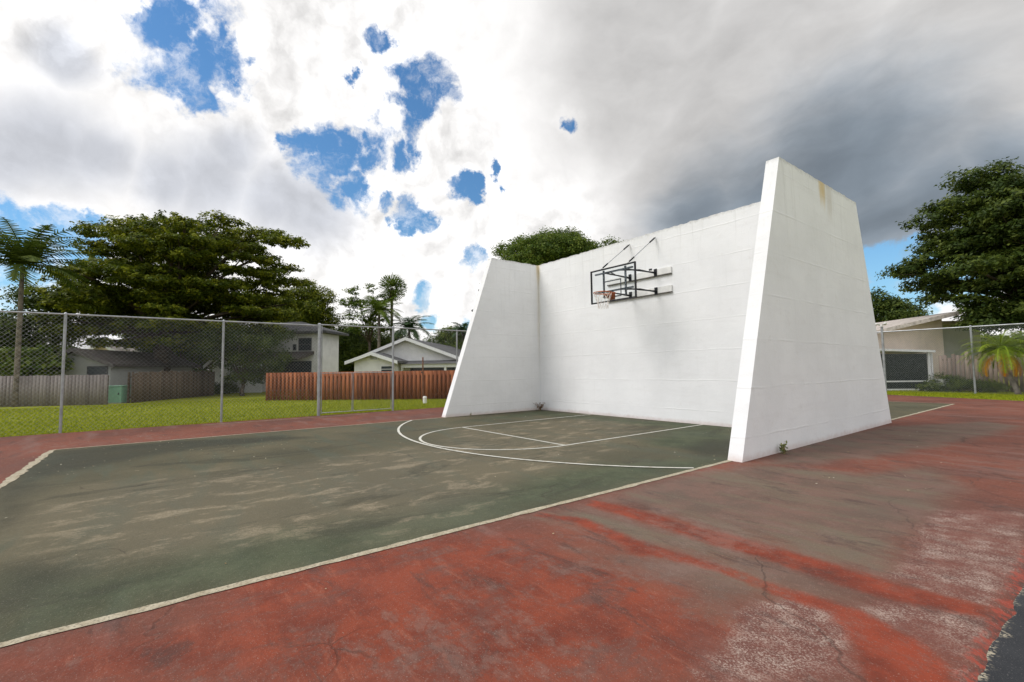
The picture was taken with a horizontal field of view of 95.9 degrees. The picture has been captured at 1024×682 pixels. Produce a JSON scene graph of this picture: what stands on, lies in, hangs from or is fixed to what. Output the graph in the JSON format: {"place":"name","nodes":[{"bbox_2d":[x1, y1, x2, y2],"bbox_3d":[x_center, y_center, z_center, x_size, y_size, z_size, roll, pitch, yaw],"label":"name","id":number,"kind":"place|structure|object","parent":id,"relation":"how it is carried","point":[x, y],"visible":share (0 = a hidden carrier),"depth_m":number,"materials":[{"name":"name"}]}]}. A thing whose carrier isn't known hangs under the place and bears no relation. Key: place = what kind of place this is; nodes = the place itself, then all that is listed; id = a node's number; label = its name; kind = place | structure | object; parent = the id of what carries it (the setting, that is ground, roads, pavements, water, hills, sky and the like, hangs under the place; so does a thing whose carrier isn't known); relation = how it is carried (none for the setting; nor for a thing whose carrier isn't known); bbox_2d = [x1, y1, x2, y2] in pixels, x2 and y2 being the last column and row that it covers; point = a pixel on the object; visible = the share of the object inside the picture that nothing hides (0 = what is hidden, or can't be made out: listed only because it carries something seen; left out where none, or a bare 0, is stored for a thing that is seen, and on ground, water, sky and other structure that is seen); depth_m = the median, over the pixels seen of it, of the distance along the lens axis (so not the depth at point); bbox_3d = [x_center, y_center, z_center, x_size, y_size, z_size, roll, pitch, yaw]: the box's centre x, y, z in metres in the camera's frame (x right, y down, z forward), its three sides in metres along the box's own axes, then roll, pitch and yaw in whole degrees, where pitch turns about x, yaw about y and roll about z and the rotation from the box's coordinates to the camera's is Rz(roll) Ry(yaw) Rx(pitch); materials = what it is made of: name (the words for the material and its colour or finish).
{"place":"outdoors","nodes":[
{"label":"outdoors","id":0,"kind":"place"},
{"bbox_2d":[344,337,460,388],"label":"gabled house","id":1,"kind":"structure","parent":0,"point":[379,359],"depth_m":32.14,"materials":[{"name":"white paint"}]},
{"bbox_2d":[380,365,391,370],"bbox_3d":[-8.276,1.869,30.657,0.918,0.483,0.048,-1,-4,7],"label":"window","id":2,"kind":"structure","parent":1,"relation":"in","point":[382,368],"depth_m":30.67,"materials":[{"name":"white glass"}]},
{"bbox_2d":[0,395,1023,681],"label":"court pavement","id":3,"kind":"structure","parent":0,"point":[864,559],"depth_m":3.57,"materials":[{"name":"paint"}]},
{"bbox_2d":[0,450,53,487],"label":"baseline","id":4,"kind":"object","parent":3,"relation":"on","point":[15,476],"visible":1,"depth_m":6.83,"materials":[{"name":"paint"}]},
{"bbox_2d":[54,410,528,449],"bbox_3d":[0.714,2.362,15.793,23.500,0.001,0.093,2,-4,-37],"label":"sideline","id":5,"kind":"object","parent":3,"relation":"on","point":[251,433],"visible":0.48,"depth_m":10.52,"materials":[{"name":"paint"}]},
{"bbox_2d":[0,460,730,646],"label":"sideline","id":6,"kind":"object","parent":3,"relation":"on","point":[122,614],"visible":1,"depth_m":3.22,"materials":[{"name":"paint"}]},
{"bbox_2d":[6,413,945,588],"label":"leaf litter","id":7,"kind":"object","parent":3,"relation":"on","point":[379,451],"visible":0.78,"depth_m":7.23,"materials":[{"name":"brown plant"}]},
{"bbox_2d":[419,427,563,449],"bbox_3d":[-0.865,1.980,9.303,1.800,0.001,3.671,2,-4,-37],"label":"free throw circle","id":8,"kind":"object","parent":3,"relation":"on","point":[420,439],"visible":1,"depth_m":8.31,"materials":[{"name":"white paint"}]},
{"bbox_2d":[463,427,562,444],"bbox_3d":[-0.120,2.005,9.867,0.052,0.001,3.566,2,-4,-37],"label":"free throw line","id":9,"kind":"object","parent":3,"relation":"on","point":[514,436],"visible":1,"depth_m":9.61,"materials":[{"name":"white paint"}]},
{"bbox_2d":[468,414,590,426],"bbox_3d":[0.602,2.170,12.680,4.605,0.001,0.052,2,-4,-37],"label":"lane line","id":10,"kind":"object","parent":3,"relation":"on","point":[529,420],"visible":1,"depth_m":12.59,"materials":[{"name":"white paint"}]},
{"bbox_2d":[397,420,692,467],"bbox_3d":[-0.829,1.970,9.204,1.923,0.001,8.598,2,-4,-37],"label":"three point line","id":11,"kind":"object","parent":3,"relation":"on","point":[398,430],"visible":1,"depth_m":7.21,"materials":[{"name":"white paint"}]},
{"bbox_2d":[565,424,702,445],"bbox_3d":[2.788,1.962,9.802,4.605,0.001,0.052,2,-4,-37],"label":"lane line","id":12,"kind":"object","parent":3,"relation":"on","point":[631,435],"visible":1,"depth_m":9.53,"materials":[{"name":"white paint"}]},
{"bbox_2d":[442,157,891,461],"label":"handball wall","id":13,"kind":"structure","parent":3,"relation":"on","point":[755,330],"depth_m":11.02,"materials":[{"name":"white paint"}]},
{"bbox_2d":[590,237,672,308],"bbox_3d":[2.740,-1.790,12.288,1.923,2.008,2.160,2,-4,-37],"label":"basketball hoop","id":14,"kind":"object","parent":13,"relation":"attached to","point":[614,283],"visible":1,"depth_m":11.98,"materials":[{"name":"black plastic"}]},
{"bbox_2d":[779,441,787,453],"bbox_3d":[4.315,1.695,7.353,0.136,0.220,0.160,-3,-4,28],"label":"weed","id":15,"kind":"object","parent":3,"relation":"on","point":[782,447],"visible":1,"depth_m":7.34,"materials":[{"name":"green plant"}]},
{"bbox_2d":[891,404,952,419],"bbox_3d":[12.158,2.071,13.616,7.900,0.001,0.104,2,-4,-37],"label":"sideline","id":16,"kind":"object","parent":3,"relation":"on","point":[920,412],"visible":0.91,"depth_m":13.29,"materials":[{"name":"paint"}]},
{"bbox_2d":[0,371,1023,436],"bbox_3d":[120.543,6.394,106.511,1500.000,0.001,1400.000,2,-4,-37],"label":"lawn","id":17,"kind":"structure","parent":0,"point":[231,396],"depth_m":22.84,"materials":[{"name":"green plant"}]},
{"bbox_2d":[0,357,13,375],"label":"distant tree","id":18,"kind":"object","parent":17,"relation":"on","point":[5,369],"visible":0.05,"depth_m":40.07,"materials":[{"name":"green plant"}]},
{"bbox_2d":[0,343,75,375],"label":"garden shrub","id":19,"kind":"object","parent":17,"relation":"on","point":[24,362],"visible":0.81,"depth_m":23.50,"materials":[{"name":"green plant"}]},
{"bbox_2d":[0,282,94,356],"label":"bushy tree","id":20,"kind":"object","parent":17,"relation":"on","point":[29,301],"visible":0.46,"depth_m":27.38,"materials":[{"name":"green plant"}]},
{"bbox_2d":[0,217,100,406],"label":"queen palm","id":21,"kind":"object","parent":17,"relation":"on","point":[18,255],"visible":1,"depth_m":21.91,"materials":[{"name":"green plant"}]},
{"bbox_2d":[0,375,108,406],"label":"wooden fence","id":22,"kind":"object","parent":17,"relation":"on","point":[33,384],"visible":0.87,"depth_m":22.00,"materials":[{"name":"grey wood"}]},
{"bbox_2d":[108,385,130,403],"bbox_3d":[-20.101,2.719,23.588,0.900,0.895,0.720,-1,-4,0],"label":"utility box","id":23,"kind":"object","parent":17,"relation":"on","point":[119,396],"visible":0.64,"depth_m":23.30,"materials":[{"name":"green metal"}]},
{"bbox_2d":[52,348,200,399],"bbox_3d":[-24.084,2.098,28.964,4.121,2.938,8.840,0,-4,-7],"label":"bungalow","id":24,"kind":"object","parent":17,"relation":"on","point":[133,366],"visible":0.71,"depth_m":26.00,"materials":[{"name":"grey paint"}]},
{"bbox_2d":[87,366,107,374],"bbox_3d":[-22.558,1.614,25.143,1.022,0.498,0.048,0,-4,-7],"label":"window","id":25,"kind":"structure","parent":24,"relation":"in","point":[105,372],"depth_m":25.14,"materials":[{"name":"grey glass"}]},
{"bbox_2d":[88,345,208,369],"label":"tan roof house","id":26,"kind":"structure","parent":17,"relation":"on","point":[114,348],"depth_m":35.40,"materials":[{"name":"beige paint"}]},
{"bbox_2d":[0,310,321,433],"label":"chain link fence","id":27,"kind":"object","parent":17,"relation":"on","point":[318,373],"visible":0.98,"depth_m":12.40,"materials":[{"name":"metal"}]},
{"bbox_2d":[321,324,391,413],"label":"chain link gate","id":28,"kind":"structure","parent":27,"relation":"attached to","point":[357,377],"depth_m":15.67,"materials":[{"name":"metal"}]},
{"bbox_2d":[24,209,315,372],"bbox_3d":[-21.700,-2.348,30.863,14.827,12.253,12.344,0,-4,-11],"label":"spreading tree","id":29,"kind":"object","parent":17,"relation":"on","point":[182,282],"visible":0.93,"depth_m":28.09,"materials":[{"name":"green plant"}]},
{"bbox_2d":[127,370,214,402],"bbox_3d":[-19.494,2.540,26.870,0.179,1.670,7.085,-1,-4,-3],"label":"wooden fence","id":30,"kind":"object","parent":17,"relation":"on","point":[183,385],"visible":0.91,"depth_m":26.13,"materials":[{"name":"brown wood"}]},
{"bbox_2d":[115,314,235,371],"bbox_3d":[-27.001,1.028,38.120,7.190,6.592,8.876,-2,-4,16],"label":"dense tree","id":31,"kind":"object","parent":17,"relation":"on","point":[189,355],"visible":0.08,"depth_m":37.83,"materials":[{"name":"green plant"}]},
{"bbox_2d":[214,385,230,393],"bbox_3d":[-20.733,3.498,32.814,1.855,1.008,1.933,2,-4,-37],"label":"foundation shrub","id":32,"kind":"object","parent":17,"relation":"on","point":[216,390],"visible":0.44,"depth_m":32.47,"materials":[{"name":"green plant"}]},
{"bbox_2d":[215,382,239,393],"bbox_3d":[-20.818,3.316,33.236,3.162,1.160,2.049,-2,-4,15],"label":"foundation shrub","id":33,"kind":"object","parent":17,"relation":"on","point":[233,386],"visible":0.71,"depth_m":32.78,"materials":[{"name":"green plant"}]},
{"bbox_2d":[203,353,266,392],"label":"garage","id":34,"kind":"structure","parent":17,"relation":"on","point":[261,387],"depth_m":34.09,"materials":[{"name":"white paint"}]},
{"bbox_2d":[227,364,261,392],"bbox_3d":[-19.687,2.729,33.988,2.800,2.120,0.037,-1,-4,7],"label":"garage door","id":35,"kind":"structure","parent":34,"relation":"in","point":[257,386],"depth_m":33.87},
{"bbox_2d":[182,322,298,395],"bbox_3d":[-17.058,1.185,29.323,6.354,4.879,4.426,0,-4,-16],"label":"shade tree","id":36,"kind":"object","parent":17,"relation":"on","point":[209,351],"visible":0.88,"depth_m":28.87,"materials":[{"name":"green plant"}]},
{"bbox_2d":[247,322,348,390],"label":"two storey house","id":37,"kind":"structure","parent":17,"relation":"on","point":[330,348],"depth_m":35.82,"materials":[{"name":"white paint"}]},
{"bbox_2d":[298,338,311,350],"bbox_3d":[-16.029,0.254,35.788,1.069,0.977,0.048,-1,-4,7],"label":"window","id":38,"kind":"structure","parent":37,"relation":"in","point":[305,343],"depth_m":35.79,"materials":[{"name":"grey glass"}]},
{"bbox_2d":[266,277,345,329],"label":"rounded tree","id":39,"kind":"object","parent":17,"relation":"on","point":[315,311],"visible":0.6,"depth_m":52.33,"materials":[{"name":"green plant"}]},
{"bbox_2d":[266,370,454,400],"bbox_3d":[-1.605,2.150,22.712,22.220,1.450,0.179,-1,-4,6],"label":"wooden fence","id":40,"kind":"object","parent":17,"relation":"on","point":[344,382],"visible":0.38,"depth_m":23.23,"materials":[{"name":"red wood"}]},
{"bbox_2d":[338,283,391,351],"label":"airy tree","id":41,"kind":"object","parent":17,"relation":"on","point":[371,321],"visible":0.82,"depth_m":49.51,"materials":[{"name":"green plant"}]},
{"bbox_2d":[333,321,414,371],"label":"dense tree","id":42,"kind":"object","parent":17,"relation":"on","point":[352,345],"visible":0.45,"depth_m":51.67,"materials":[{"name":"green plant"}]},
{"bbox_2d":[353,295,403,348],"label":"coconut palm","id":43,"kind":"object","parent":17,"relation":"on","point":[379,308],"visible":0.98,"depth_m":47.93,"materials":[{"name":"green plant"}]},
{"bbox_2d":[378,272,407,342],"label":"fan palm","id":44,"kind":"object","parent":17,"relation":"on","point":[391,281],"visible":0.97,"depth_m":50.38,"materials":[{"name":"green plant"}]},
{"bbox_2d":[383,315,432,341],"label":"coconut palm","id":45,"kind":"object","parent":17,"relation":"on","point":[410,323],"visible":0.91,"depth_m":48.49,"materials":[{"name":"green plant"}]},
{"bbox_2d":[421,357,423,400],"bbox_3d":[-4.141,1.785,21.358,0.127,2.080,0.104,-3,-4,30],"label":"utility stake","id":46,"kind":"object","parent":17,"relation":"on","point":[422,372],"visible":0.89,"depth_m":21.34,"materials":[{"name":"paint"}]},
{"bbox_2d":[392,326,466,410],"bbox_3d":[5.035,1.316,23.492,23.378,3.090,0.090,2,-4,-37],"label":"chain link fence","id":47,"kind":"object","parent":17,"relation":"on","point":[393,353],"visible":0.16,"depth_m":17.03,"materials":[{"name":"metal"}]},
{"bbox_2d":[421,322,465,349],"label":"dense tree","id":48,"kind":"object","parent":17,"relation":"on","point":[444,335],"visible":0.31,"depth_m":46.78,"materials":[{"name":"green plant"}]},
{"bbox_2d":[448,322,468,340],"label":"coconut palm","id":49,"kind":"object","parent":17,"relation":"on","point":[464,327],"visible":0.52,"depth_m":45.57,"materials":[{"name":"green plant"}]},
{"bbox_2d":[479,226,623,283],"bbox_3d":[4.895,-3.406,41.327,14.685,14.920,13.308,2,-4,-37],"label":"round crowned tree","id":50,"kind":"object","parent":17,"relation":"on","point":[541,247],"visible":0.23,"depth_m":37.96,"materials":[{"name":"green plant"}]},
{"bbox_2d":[870,286,932,322],"bbox_3d":[30.847,-0.565,39.273,5.206,8.286,8.165,6,-8,-63],"label":"dense tree","id":51,"kind":"object","parent":17,"relation":"on","point":[887,308],"visible":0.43,"depth_m":38.31,"materials":[{"name":"green plant"}]},
{"bbox_2d":[880,349,935,390],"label":"screened patio","id":52,"kind":"structure","parent":17,"relation":"on","point":[918,354],"depth_m":24.96,"materials":[{"name":"black"}]},
{"bbox_2d":[876,311,981,378],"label":"cream house","id":53,"kind":"structure","parent":17,"relation":"on","point":[928,321],"depth_m":26.25,"materials":[{"name":"paint"}]},
{"bbox_2d":[911,381,959,391],"bbox_3d":[21.519,2.368,23.371,1.365,0.717,2.067,2,-4,-37],"label":"garden shrub","id":54,"kind":"object","parent":17,"relation":"on","point":[931,387],"visible":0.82,"depth_m":23.39,"materials":[{"name":"green plant"}]},
{"bbox_2d":[922,372,962,384],"bbox_3d":[22.145,2.142,23.778,1.902,1.166,1.501,-3,-4,30],"label":"garden shrub","id":55,"kind":"object","parent":17,"relation":"on","point":[943,377],"visible":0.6,"depth_m":23.74,"materials":[{"name":"green plant"}]},
{"bbox_2d":[936,379,957,390],"bbox_3d":[22.273,2.256,23.764,0.700,0.620,0.612,-1,-4,5],"label":"air conditioner","id":56,"kind":"object","parent":17,"relation":"on","point":[943,380],"visible":0.28,"depth_m":23.51,"materials":[{"name":"beige metal"}]},
{"bbox_2d":[875,156,1023,336],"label":"shade tree","id":57,"kind":"object","parent":17,"relation":"on","point":[982,244],"visible":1,"depth_m":24.25,"materials":[{"name":"green plant"}]},
{"bbox_2d":[877,323,1023,394],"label":"chain link fence","id":58,"kind":"object","parent":17,"relation":"on","point":[883,351],"visible":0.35,"depth_m":22.05,"materials":[{"name":"metal"}]},
{"bbox_2d":[944,376,979,391],"bbox_3d":[22.184,2.213,22.874,1.672,0.916,1.424,2,-4,-37],"label":"garden shrub","id":59,"kind":"object","parent":17,"relation":"on","point":[960,388],"visible":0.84,"depth_m":22.64,"materials":[{"name":"green plant"}]},
{"bbox_2d":[951,377,1000,391],"bbox_3d":[22.596,2.192,22.471,1.325,0.895,1.873,2,-4,-37],"label":"garden shrub","id":60,"kind":"object","parent":17,"relation":"on","point":[978,389],"visible":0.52,"depth_m":22.32,"materials":[{"name":"green plant"}]},
{"bbox_2d":[938,352,1023,392],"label":"wooden fence","id":61,"kind":"object","parent":17,"relation":"on","point":[959,369],"visible":0.32,"depth_m":23.44,"materials":[{"name":"beige wood"}]},
{"bbox_2d":[957,329,1023,394],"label":"pygmy date palm","id":62,"kind":"object","parent":17,"relation":"on","point":[1007,353],"visible":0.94,"depth_m":20.65,"materials":[{"name":"green plant"}]},
{"bbox_2d":[972,379,1011,392],"bbox_3d":[22.812,2.214,21.973,1.174,0.784,1.541,-1,-4,5],"label":"garden shrub","id":63,"kind":"object","parent":17,"relation":"on","point":[996,387],"visible":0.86,"depth_m":21.78,"materials":[{"name":"green plant"}]},
{"bbox_2d":[980,332,1021,356],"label":"distant tree","id":64,"kind":"object","parent":17,"relation":"on","point":[990,343],"visible":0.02,"depth_m":44.04,"materials":[{"name":"green plant"}]},
{"bbox_2d":[987,333,1023,375],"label":"distant tree","id":65,"kind":"object","parent":17,"relation":"on","point":[1002,339],"visible":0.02,"depth_m":44.98,"materials":[{"name":"green plant"}]},
{"bbox_2d":[992,330,1023,364],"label":"distant tree","id":66,"kind":"object","parent":17,"relation":"on","point":[1016,331],"visible":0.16,"depth_m":43.41,"materials":[{"name":"green plant"}]},
{"bbox_2d":[0,0,1023,348],"label":"sky","id":67,"kind":"structure","parent":0,"point":[409,139],"materials":[{"name":"white"}]},
{"bbox_2d":[978,586,1023,681],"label":"asphalt path","id":68,"kind":"structure","parent":0,"point":[1005,656],"depth_m":2.26,"materials":[{"name":"grey asphalt"}]}
]}

